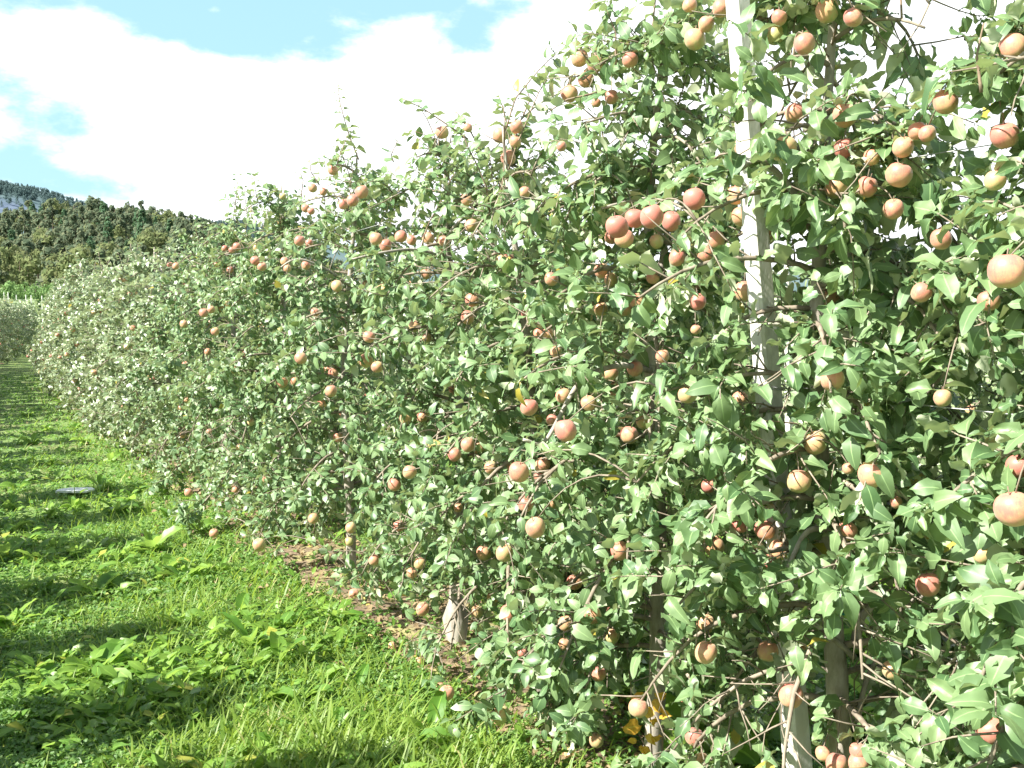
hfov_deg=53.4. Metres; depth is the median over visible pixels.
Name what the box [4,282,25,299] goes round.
young tree
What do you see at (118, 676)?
weeds
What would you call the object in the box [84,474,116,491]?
dock plant
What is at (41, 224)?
pine tree
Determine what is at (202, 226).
pine tree
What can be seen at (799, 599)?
trellis wire
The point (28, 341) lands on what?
apple tree
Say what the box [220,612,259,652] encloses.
dock plant
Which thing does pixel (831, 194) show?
apple tree
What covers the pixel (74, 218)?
pine tree
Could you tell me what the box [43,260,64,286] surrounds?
pine tree
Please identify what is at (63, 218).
pine tree
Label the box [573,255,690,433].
apple tree
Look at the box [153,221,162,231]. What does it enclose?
pine tree
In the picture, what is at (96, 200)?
pine tree
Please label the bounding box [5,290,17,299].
young tree
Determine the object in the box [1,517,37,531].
dock plant
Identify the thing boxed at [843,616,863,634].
dock plant
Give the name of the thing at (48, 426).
dock plant
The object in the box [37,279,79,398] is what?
apple tree
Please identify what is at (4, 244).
pine tree
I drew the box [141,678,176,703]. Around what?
dock plant
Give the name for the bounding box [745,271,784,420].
apple tree
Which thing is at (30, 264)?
broadleaf tree
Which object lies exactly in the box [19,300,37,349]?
apple tree
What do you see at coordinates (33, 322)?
apple tree
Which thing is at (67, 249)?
pine tree
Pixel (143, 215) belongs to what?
spruce tree
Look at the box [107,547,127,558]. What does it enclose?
dock plant
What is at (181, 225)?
pine tree
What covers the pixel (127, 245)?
spruce tree
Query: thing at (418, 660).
windfall apple
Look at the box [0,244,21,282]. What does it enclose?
broadleaf tree
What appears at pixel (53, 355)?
apple tree
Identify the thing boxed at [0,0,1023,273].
sky
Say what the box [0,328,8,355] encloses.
apple tree
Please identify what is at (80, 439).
dock plant
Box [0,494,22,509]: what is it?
dock plant
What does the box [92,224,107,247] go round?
pine tree
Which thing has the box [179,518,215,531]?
dock plant
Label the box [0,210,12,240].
pine tree
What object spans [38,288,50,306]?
young tree
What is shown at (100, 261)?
broadleaf tree
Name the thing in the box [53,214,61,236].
pine tree
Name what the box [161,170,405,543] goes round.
apple tree
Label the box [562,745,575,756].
windfall apple
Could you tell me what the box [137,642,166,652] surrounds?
dock plant
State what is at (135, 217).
spruce tree
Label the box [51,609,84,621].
dock plant
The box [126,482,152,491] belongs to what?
dock plant
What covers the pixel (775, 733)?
dock plant
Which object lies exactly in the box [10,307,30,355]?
apple tree
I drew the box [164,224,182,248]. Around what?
pine tree
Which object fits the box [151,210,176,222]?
broadleaf tree
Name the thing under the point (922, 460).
apple tree
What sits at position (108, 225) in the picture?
spruce tree
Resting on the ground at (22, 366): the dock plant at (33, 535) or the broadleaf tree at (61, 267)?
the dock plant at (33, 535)
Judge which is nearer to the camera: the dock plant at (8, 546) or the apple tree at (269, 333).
the dock plant at (8, 546)
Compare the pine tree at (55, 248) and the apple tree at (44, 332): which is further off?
the pine tree at (55, 248)
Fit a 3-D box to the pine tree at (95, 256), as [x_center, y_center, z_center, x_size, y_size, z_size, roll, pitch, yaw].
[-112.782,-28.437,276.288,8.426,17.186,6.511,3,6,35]
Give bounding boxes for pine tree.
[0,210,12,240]
[0,252,8,286]
[1,239,13,267]
[8,222,21,239]
[9,211,21,234]
[12,208,19,217]
[13,234,28,253]
[18,206,33,232]
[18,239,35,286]
[21,199,31,224]
[27,212,49,238]
[28,222,48,242]
[31,212,41,229]
[35,230,55,251]
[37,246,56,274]
[40,209,51,228]
[41,202,47,219]
[41,219,49,229]
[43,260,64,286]
[46,198,58,228]
[52,225,65,246]
[52,246,58,260]
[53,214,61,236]
[54,232,69,255]
[59,215,67,228]
[59,219,76,240]
[61,245,77,260]
[64,200,73,208]
[65,213,82,244]
[66,202,81,224]
[68,207,77,219]
[75,223,97,247]
[75,227,89,266]
[77,205,85,225]
[80,219,88,231]
[84,198,97,222]
[84,211,95,224]
[85,248,106,275]
[88,198,100,219]
[92,208,105,228]
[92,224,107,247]
[94,236,107,259]
[99,214,115,239]
[104,211,112,238]
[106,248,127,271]
[109,204,115,212]
[110,207,118,221]
[113,207,127,236]
[114,236,126,251]
[116,214,132,236]
[119,207,134,237]
[124,212,135,236]
[125,201,138,220]
[133,208,152,233]
[136,244,146,258]
[137,199,144,209]
[143,224,160,236]
[148,205,158,215]
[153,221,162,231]
[158,223,171,243]
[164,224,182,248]
[166,229,190,258]
[169,237,189,279]
[173,216,193,237]
[177,210,187,218]
[177,218,189,233]
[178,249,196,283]
[188,214,193,227]
[191,217,204,228]
[193,226,206,244]
[196,221,210,230]
[204,230,219,259]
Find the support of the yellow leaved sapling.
on the soil strip
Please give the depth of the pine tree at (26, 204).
460.17 m
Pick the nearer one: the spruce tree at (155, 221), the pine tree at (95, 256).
the pine tree at (95, 256)
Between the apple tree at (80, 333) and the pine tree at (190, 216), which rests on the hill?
the pine tree at (190, 216)
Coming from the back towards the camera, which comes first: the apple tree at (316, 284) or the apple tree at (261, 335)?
the apple tree at (261, 335)
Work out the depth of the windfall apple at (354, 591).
6.16 m
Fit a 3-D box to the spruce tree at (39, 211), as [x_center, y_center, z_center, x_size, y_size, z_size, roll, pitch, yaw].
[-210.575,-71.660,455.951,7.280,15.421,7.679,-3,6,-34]
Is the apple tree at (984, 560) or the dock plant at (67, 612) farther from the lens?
the dock plant at (67, 612)
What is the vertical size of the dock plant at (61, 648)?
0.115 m
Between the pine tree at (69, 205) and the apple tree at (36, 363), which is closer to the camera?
the apple tree at (36, 363)
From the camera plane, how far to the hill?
326.73 m
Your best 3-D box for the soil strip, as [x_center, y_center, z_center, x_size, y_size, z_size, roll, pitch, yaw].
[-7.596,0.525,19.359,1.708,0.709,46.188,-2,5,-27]
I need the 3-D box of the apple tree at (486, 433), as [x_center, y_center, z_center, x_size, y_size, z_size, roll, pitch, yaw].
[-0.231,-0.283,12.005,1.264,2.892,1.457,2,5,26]
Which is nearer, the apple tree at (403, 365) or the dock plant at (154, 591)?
the dock plant at (154, 591)
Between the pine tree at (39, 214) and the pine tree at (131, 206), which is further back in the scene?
the pine tree at (131, 206)
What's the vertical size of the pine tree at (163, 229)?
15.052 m
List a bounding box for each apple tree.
[0,290,25,358]
[0,296,27,355]
[0,300,22,358]
[0,309,17,361]
[0,313,15,363]
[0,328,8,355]
[2,301,21,356]
[3,295,33,350]
[9,300,32,349]
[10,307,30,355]
[13,302,35,349]
[14,300,34,338]
[16,301,34,344]
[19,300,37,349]
[24,301,38,330]
[25,274,72,374]
[25,303,38,331]
[26,286,63,375]
[27,305,38,341]
[31,291,58,370]
[32,313,54,379]
[34,281,78,385]
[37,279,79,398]
[38,266,81,394]
[39,252,98,400]
[39,283,72,379]
[48,257,114,409]
[51,267,110,408]
[55,246,126,422]
[72,240,150,440]
[72,251,162,431]
[77,237,195,446]
[83,245,216,457]
[110,215,257,480]
[143,174,340,502]
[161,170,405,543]
[209,84,446,597]
[252,85,581,661]
[257,262,307,393]
[257,297,277,364]
[274,279,332,411]
[300,270,367,414]
[319,272,397,420]
[372,264,442,424]
[383,41,687,706]
[394,234,478,441]
[441,0,866,767]
[443,239,531,440]
[492,276,604,440]
[509,0,1023,767]
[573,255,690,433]
[666,237,798,508]
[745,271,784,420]
[780,222,942,512]
[852,0,1023,767]
[910,317,985,417]
[925,271,1023,474]
[951,252,1023,549]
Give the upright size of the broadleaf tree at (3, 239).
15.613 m
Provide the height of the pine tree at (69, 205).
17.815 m
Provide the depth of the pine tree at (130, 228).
405.69 m
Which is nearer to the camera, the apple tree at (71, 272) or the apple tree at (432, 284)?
the apple tree at (432, 284)
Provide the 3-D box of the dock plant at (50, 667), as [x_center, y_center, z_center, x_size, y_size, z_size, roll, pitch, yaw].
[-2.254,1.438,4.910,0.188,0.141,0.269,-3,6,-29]
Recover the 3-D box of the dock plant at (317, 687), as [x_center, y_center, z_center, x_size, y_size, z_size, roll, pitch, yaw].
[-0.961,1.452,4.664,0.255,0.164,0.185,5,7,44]
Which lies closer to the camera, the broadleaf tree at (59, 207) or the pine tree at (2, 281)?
the pine tree at (2, 281)
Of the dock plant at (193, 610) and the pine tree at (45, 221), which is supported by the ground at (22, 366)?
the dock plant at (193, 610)
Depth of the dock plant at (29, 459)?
11.69 m
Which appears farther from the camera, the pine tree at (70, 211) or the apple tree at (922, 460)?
the pine tree at (70, 211)
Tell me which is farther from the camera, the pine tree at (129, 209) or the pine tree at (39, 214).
the pine tree at (129, 209)
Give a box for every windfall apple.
[349,588,358,597]
[388,642,396,650]
[416,657,422,665]
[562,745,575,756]
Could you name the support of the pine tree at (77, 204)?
on the hill
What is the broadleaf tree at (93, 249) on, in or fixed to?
on the hill
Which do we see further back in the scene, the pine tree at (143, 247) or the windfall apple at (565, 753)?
the pine tree at (143, 247)
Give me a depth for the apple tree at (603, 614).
3.58 m
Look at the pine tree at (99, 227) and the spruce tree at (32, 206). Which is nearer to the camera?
the pine tree at (99, 227)
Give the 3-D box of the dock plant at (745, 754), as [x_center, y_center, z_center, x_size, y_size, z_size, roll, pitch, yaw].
[0.767,1.431,4.059,0.472,0.308,0.369,1,5,15]
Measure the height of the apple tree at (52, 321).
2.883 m
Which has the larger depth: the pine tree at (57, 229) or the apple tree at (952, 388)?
the pine tree at (57, 229)
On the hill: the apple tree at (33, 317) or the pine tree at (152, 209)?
the pine tree at (152, 209)
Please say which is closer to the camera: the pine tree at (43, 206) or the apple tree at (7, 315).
the apple tree at (7, 315)
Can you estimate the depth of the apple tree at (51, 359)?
23.19 m
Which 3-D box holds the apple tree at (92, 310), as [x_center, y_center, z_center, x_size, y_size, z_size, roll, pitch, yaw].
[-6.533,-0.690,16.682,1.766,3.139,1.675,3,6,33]
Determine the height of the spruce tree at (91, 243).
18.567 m
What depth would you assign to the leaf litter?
6.07 m
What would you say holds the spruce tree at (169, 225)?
on the hill
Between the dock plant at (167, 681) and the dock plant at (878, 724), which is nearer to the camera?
the dock plant at (878, 724)
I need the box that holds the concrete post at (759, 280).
[725,0,812,767]
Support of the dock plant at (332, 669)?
on the ground at (22, 366)
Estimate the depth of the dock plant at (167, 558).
6.95 m
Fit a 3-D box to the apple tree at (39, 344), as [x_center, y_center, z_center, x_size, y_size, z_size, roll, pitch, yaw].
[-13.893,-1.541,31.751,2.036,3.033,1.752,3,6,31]
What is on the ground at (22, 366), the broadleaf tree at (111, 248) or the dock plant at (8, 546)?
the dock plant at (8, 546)
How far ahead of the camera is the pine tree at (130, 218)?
437.08 m
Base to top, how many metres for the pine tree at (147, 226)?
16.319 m
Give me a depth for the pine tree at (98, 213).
423.00 m
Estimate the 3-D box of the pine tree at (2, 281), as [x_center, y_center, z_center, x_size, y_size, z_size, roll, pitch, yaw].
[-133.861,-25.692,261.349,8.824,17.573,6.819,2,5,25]
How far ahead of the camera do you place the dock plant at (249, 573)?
6.70 m
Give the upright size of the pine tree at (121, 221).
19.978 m
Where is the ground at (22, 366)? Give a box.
[0,308,987,767]
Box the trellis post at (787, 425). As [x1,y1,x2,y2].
[784,240,794,518]
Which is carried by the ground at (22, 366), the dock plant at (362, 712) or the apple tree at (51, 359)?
the dock plant at (362, 712)
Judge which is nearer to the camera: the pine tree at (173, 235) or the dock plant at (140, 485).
the dock plant at (140, 485)
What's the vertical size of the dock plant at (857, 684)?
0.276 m
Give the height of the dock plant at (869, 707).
0.414 m
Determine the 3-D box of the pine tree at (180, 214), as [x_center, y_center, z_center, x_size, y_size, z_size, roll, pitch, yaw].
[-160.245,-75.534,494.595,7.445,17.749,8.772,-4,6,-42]
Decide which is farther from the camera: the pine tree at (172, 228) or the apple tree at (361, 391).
the pine tree at (172, 228)
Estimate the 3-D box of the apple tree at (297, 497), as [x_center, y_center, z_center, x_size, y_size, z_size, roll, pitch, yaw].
[-1.200,-0.269,6.728,1.787,3.343,1.688,-1,5,-10]
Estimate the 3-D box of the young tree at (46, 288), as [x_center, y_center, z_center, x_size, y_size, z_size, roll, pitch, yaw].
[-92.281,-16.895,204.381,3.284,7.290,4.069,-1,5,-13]
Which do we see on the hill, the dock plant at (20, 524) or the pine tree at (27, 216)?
the pine tree at (27, 216)
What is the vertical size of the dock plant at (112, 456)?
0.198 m
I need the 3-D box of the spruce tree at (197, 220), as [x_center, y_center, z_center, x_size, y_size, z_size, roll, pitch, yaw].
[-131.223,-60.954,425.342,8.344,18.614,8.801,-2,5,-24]
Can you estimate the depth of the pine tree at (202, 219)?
454.02 m
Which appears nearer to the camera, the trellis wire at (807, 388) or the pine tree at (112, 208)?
the trellis wire at (807, 388)
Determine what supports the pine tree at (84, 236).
on the hill
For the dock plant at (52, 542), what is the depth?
7.51 m
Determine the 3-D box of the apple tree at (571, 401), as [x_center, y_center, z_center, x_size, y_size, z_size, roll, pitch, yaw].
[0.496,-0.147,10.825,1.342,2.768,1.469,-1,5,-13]
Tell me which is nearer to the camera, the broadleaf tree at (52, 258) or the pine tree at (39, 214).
the broadleaf tree at (52, 258)
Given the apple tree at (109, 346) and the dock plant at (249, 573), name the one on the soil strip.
the apple tree at (109, 346)
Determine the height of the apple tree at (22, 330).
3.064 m
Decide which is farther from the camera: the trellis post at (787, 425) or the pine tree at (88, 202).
the pine tree at (88, 202)
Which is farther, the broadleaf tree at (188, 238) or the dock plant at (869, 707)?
the broadleaf tree at (188, 238)
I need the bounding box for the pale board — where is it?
[55,487,94,492]
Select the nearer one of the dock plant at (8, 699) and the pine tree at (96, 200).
the dock plant at (8, 699)
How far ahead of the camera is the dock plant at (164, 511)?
8.42 m
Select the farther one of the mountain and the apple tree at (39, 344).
the mountain
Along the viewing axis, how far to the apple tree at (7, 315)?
41.06 m
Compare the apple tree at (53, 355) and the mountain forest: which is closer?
the apple tree at (53, 355)
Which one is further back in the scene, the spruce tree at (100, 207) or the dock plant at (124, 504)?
the spruce tree at (100, 207)
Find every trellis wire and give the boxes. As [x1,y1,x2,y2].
[139,144,990,275]
[232,325,1007,414]
[275,409,956,661]
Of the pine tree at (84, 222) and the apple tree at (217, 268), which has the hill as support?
the pine tree at (84, 222)
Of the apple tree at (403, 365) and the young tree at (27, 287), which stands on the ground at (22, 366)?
the young tree at (27, 287)
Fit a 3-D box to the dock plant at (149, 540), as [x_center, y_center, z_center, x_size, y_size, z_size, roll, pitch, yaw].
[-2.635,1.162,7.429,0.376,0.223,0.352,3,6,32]
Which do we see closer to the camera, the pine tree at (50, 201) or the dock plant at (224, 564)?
the dock plant at (224, 564)
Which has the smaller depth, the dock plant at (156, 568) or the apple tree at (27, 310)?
the dock plant at (156, 568)
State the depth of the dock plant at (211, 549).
7.24 m
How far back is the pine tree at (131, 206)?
480.07 m
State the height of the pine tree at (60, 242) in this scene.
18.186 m
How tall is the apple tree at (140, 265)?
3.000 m
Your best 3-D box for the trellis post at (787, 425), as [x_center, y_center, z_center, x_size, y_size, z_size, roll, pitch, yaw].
[2.124,0.105,7.786,0.142,2.552,0.074,0,5,0]
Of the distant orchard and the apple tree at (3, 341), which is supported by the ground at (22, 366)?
the distant orchard
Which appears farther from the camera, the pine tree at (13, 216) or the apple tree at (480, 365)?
the pine tree at (13, 216)
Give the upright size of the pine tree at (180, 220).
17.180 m
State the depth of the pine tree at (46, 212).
436.44 m
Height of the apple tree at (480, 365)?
3.113 m
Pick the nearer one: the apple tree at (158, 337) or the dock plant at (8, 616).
the dock plant at (8, 616)
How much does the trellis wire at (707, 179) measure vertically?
0.678 m
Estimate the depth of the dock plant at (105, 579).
6.43 m
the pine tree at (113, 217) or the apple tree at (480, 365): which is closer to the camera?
the apple tree at (480, 365)
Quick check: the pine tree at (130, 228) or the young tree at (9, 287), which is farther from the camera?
the pine tree at (130, 228)
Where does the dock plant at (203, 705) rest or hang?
on the ground at (22, 366)
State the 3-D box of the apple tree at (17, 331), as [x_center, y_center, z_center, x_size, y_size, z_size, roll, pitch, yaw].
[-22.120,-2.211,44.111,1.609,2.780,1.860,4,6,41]
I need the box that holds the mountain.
[0,192,808,293]
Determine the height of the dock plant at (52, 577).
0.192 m
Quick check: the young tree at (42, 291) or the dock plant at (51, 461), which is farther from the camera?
the young tree at (42, 291)
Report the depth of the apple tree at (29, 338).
49.16 m
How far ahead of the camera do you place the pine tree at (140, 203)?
492.28 m
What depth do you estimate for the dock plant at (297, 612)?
5.70 m
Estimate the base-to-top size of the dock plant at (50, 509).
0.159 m
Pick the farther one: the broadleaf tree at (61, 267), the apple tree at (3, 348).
the broadleaf tree at (61, 267)
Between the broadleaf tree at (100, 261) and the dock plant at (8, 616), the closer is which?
the dock plant at (8, 616)
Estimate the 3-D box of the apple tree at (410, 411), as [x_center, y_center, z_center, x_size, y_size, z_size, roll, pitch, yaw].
[-0.351,-0.014,5.442,1.708,3.038,1.639,-3,5,-29]
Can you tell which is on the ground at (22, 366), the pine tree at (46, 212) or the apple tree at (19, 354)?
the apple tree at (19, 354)
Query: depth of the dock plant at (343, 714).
4.31 m
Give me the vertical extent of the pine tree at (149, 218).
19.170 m
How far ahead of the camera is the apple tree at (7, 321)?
39.54 m
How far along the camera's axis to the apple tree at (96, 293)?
15.07 m
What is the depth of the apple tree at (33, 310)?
68.07 m
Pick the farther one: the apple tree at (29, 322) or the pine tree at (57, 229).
the pine tree at (57, 229)
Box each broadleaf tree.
[0,236,7,246]
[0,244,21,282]
[0,260,16,287]
[4,251,44,294]
[13,215,31,231]
[29,229,58,278]
[34,227,52,237]
[40,252,59,285]
[41,243,94,285]
[44,198,68,226]
[83,242,106,271]
[89,254,109,265]
[99,241,128,261]
[112,225,130,244]
[130,231,159,255]
[143,226,168,255]
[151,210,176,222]
[179,232,203,252]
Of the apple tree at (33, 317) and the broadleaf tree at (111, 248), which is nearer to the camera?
the apple tree at (33, 317)
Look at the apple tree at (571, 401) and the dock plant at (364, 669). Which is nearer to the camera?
the dock plant at (364, 669)
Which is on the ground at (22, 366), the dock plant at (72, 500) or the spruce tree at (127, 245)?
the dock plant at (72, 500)
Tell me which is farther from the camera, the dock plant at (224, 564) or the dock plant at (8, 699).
the dock plant at (224, 564)
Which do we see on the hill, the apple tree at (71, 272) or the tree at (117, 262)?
the tree at (117, 262)
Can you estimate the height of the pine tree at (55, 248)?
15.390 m
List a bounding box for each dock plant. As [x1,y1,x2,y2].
[0,481,31,491]
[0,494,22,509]
[0,537,28,561]
[0,598,41,632]
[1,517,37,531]
[4,696,34,721]
[13,547,55,567]
[13,573,63,593]
[17,432,46,445]
[18,454,38,463]
[20,530,49,547]
[24,662,64,683]
[33,458,66,466]
[40,502,60,517]
[41,424,52,430]
[44,643,84,661]
[49,536,67,548]
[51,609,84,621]
[56,539,92,557]
[56,639,137,680]
[59,496,91,509]
[66,423,81,429]
[67,571,122,601]
[69,434,91,444]
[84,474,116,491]
[99,494,138,515]
[103,451,122,463]
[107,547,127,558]
[110,623,145,633]
[120,588,161,603]
[124,525,182,554]
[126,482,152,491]
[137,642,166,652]
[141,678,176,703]
[150,566,165,586]
[151,553,183,573]
[152,563,212,586]
[152,608,207,624]
[159,505,178,524]
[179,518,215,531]
[182,696,216,724]
[187,544,223,560]
[205,557,236,575]
[217,592,260,615]
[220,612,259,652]
[242,568,265,578]
[245,685,293,709]
[256,631,306,670]
[287,606,309,627]
[287,664,344,687]
[292,684,333,707]
[308,706,355,737]
[334,664,368,690]
[354,705,398,723]
[381,726,451,760]
[397,690,446,732]
[433,740,505,767]
[436,731,487,745]
[637,676,752,729]
[663,693,765,765]
[690,703,780,756]
[807,700,908,734]
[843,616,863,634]
[846,616,869,656]
[848,659,882,706]
[850,682,955,751]
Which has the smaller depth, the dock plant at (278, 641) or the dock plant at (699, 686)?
the dock plant at (699, 686)
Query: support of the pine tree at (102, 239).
on the hill
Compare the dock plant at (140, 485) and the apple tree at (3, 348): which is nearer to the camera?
the dock plant at (140, 485)
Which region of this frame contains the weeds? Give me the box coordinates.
[0,368,956,767]
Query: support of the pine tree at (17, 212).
on the hill
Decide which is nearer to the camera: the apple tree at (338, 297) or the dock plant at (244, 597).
the dock plant at (244, 597)
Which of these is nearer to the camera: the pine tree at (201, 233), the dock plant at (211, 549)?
the dock plant at (211, 549)
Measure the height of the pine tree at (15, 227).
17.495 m
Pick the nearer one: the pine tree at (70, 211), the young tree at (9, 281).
the young tree at (9, 281)
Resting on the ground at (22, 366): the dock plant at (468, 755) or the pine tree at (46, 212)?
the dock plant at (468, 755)
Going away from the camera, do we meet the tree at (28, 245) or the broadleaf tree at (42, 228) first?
the tree at (28, 245)
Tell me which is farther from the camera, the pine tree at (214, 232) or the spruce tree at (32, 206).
the spruce tree at (32, 206)
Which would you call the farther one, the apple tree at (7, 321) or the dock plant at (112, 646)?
the apple tree at (7, 321)
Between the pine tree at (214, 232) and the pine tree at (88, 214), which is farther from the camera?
the pine tree at (88, 214)
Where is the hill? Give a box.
[0,235,357,309]
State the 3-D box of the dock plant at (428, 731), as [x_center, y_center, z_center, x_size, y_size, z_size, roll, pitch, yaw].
[-0.430,1.479,4.061,0.327,0.226,0.237,4,6,37]
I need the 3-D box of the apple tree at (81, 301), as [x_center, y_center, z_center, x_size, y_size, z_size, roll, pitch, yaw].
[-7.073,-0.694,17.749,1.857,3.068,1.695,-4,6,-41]
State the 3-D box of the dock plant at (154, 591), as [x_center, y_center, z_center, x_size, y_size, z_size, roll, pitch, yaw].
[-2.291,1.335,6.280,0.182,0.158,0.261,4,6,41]
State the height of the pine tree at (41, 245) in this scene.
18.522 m
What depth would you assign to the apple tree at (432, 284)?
13.05 m
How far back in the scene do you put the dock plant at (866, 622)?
5.27 m
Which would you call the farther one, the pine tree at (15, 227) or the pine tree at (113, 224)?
the pine tree at (113, 224)
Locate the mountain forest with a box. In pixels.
[0,180,281,248]
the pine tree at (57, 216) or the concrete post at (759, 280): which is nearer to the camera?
the concrete post at (759, 280)
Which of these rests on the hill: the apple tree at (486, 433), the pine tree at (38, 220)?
the pine tree at (38, 220)
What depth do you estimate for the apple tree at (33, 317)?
60.23 m
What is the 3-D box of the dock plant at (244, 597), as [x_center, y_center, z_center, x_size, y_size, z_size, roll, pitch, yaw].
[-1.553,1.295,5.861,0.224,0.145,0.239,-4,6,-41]
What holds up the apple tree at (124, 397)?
on the soil strip
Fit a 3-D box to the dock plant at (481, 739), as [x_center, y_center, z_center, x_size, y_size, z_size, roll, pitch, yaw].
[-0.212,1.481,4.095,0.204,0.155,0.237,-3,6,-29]
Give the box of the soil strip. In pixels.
[51,382,742,767]
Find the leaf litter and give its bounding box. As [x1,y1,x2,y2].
[1,388,823,767]
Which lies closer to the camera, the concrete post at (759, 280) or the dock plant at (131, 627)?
the concrete post at (759, 280)
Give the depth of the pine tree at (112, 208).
503.75 m
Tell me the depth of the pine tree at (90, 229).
359.02 m
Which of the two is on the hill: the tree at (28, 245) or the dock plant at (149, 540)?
the tree at (28, 245)
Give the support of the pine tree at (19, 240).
on the hill
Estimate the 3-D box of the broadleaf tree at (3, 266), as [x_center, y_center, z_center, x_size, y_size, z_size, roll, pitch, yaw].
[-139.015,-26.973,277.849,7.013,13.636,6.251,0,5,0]
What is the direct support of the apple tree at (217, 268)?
on the soil strip
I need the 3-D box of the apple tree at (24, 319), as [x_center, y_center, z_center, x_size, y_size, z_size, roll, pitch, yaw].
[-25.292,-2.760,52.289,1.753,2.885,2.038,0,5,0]
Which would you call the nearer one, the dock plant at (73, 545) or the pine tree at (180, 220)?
the dock plant at (73, 545)
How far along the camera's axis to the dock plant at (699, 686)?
4.41 m
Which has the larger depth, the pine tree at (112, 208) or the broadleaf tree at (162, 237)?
the pine tree at (112, 208)
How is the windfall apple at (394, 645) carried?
on the soil strip
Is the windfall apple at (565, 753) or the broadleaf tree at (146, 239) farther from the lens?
the broadleaf tree at (146, 239)
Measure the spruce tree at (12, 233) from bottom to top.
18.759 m
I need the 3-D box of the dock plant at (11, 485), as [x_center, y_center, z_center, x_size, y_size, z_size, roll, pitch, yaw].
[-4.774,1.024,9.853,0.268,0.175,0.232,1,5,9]
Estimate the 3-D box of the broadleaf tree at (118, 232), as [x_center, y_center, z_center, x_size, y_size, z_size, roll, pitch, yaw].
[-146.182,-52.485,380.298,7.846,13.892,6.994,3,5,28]
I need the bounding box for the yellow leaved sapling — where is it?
[621,692,670,766]
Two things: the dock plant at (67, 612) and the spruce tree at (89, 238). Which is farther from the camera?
the spruce tree at (89, 238)
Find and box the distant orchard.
[0,298,357,318]
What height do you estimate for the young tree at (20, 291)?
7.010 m
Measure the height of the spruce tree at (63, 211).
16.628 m
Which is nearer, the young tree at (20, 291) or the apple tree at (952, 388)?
the apple tree at (952, 388)
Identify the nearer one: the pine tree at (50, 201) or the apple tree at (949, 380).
the apple tree at (949, 380)
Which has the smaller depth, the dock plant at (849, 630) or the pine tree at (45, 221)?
the dock plant at (849, 630)
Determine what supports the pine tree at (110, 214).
on the hill
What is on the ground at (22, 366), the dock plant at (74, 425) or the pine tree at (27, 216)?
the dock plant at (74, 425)
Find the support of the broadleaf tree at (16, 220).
on the hill
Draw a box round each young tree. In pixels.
[0,280,15,299]
[0,283,13,298]
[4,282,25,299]
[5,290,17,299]
[16,284,29,298]
[21,281,41,311]
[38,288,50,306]
[43,282,55,295]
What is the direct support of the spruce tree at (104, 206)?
on the hill
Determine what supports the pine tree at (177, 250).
on the hill
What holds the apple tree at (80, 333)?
on the soil strip
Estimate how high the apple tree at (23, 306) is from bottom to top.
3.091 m
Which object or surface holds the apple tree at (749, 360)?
on the soil strip
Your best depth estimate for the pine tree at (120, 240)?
337.85 m
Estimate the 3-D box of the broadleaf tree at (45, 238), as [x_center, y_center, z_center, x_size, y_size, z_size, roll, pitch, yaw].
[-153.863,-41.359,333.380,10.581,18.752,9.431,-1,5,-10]
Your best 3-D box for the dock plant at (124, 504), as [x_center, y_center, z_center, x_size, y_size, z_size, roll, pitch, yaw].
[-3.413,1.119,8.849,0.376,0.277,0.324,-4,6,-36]
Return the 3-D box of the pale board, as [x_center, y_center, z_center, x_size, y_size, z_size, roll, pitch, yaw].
[-4.096,0.995,9.563,0.344,0.024,0.192,0,5,0]
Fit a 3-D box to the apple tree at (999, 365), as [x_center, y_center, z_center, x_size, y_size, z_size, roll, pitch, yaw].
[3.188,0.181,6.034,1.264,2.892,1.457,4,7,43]
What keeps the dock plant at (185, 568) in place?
on the ground at (22, 366)
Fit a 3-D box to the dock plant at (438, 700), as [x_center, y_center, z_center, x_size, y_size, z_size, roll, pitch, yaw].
[-0.352,1.430,4.271,0.252,0.220,0.242,0,5,-4]
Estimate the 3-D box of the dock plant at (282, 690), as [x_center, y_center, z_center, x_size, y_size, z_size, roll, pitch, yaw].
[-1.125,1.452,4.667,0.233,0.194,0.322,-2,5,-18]
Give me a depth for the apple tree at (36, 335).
27.87 m
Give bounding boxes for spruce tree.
[7,229,15,242]
[27,202,36,230]
[38,207,44,218]
[58,209,67,235]
[84,236,92,274]
[84,240,95,275]
[95,201,107,224]
[101,202,111,237]
[102,216,115,246]
[124,240,131,262]
[128,207,139,240]
[132,209,148,248]
[152,216,162,246]
[162,219,173,249]
[192,216,200,234]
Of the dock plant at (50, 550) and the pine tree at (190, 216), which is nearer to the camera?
the dock plant at (50, 550)

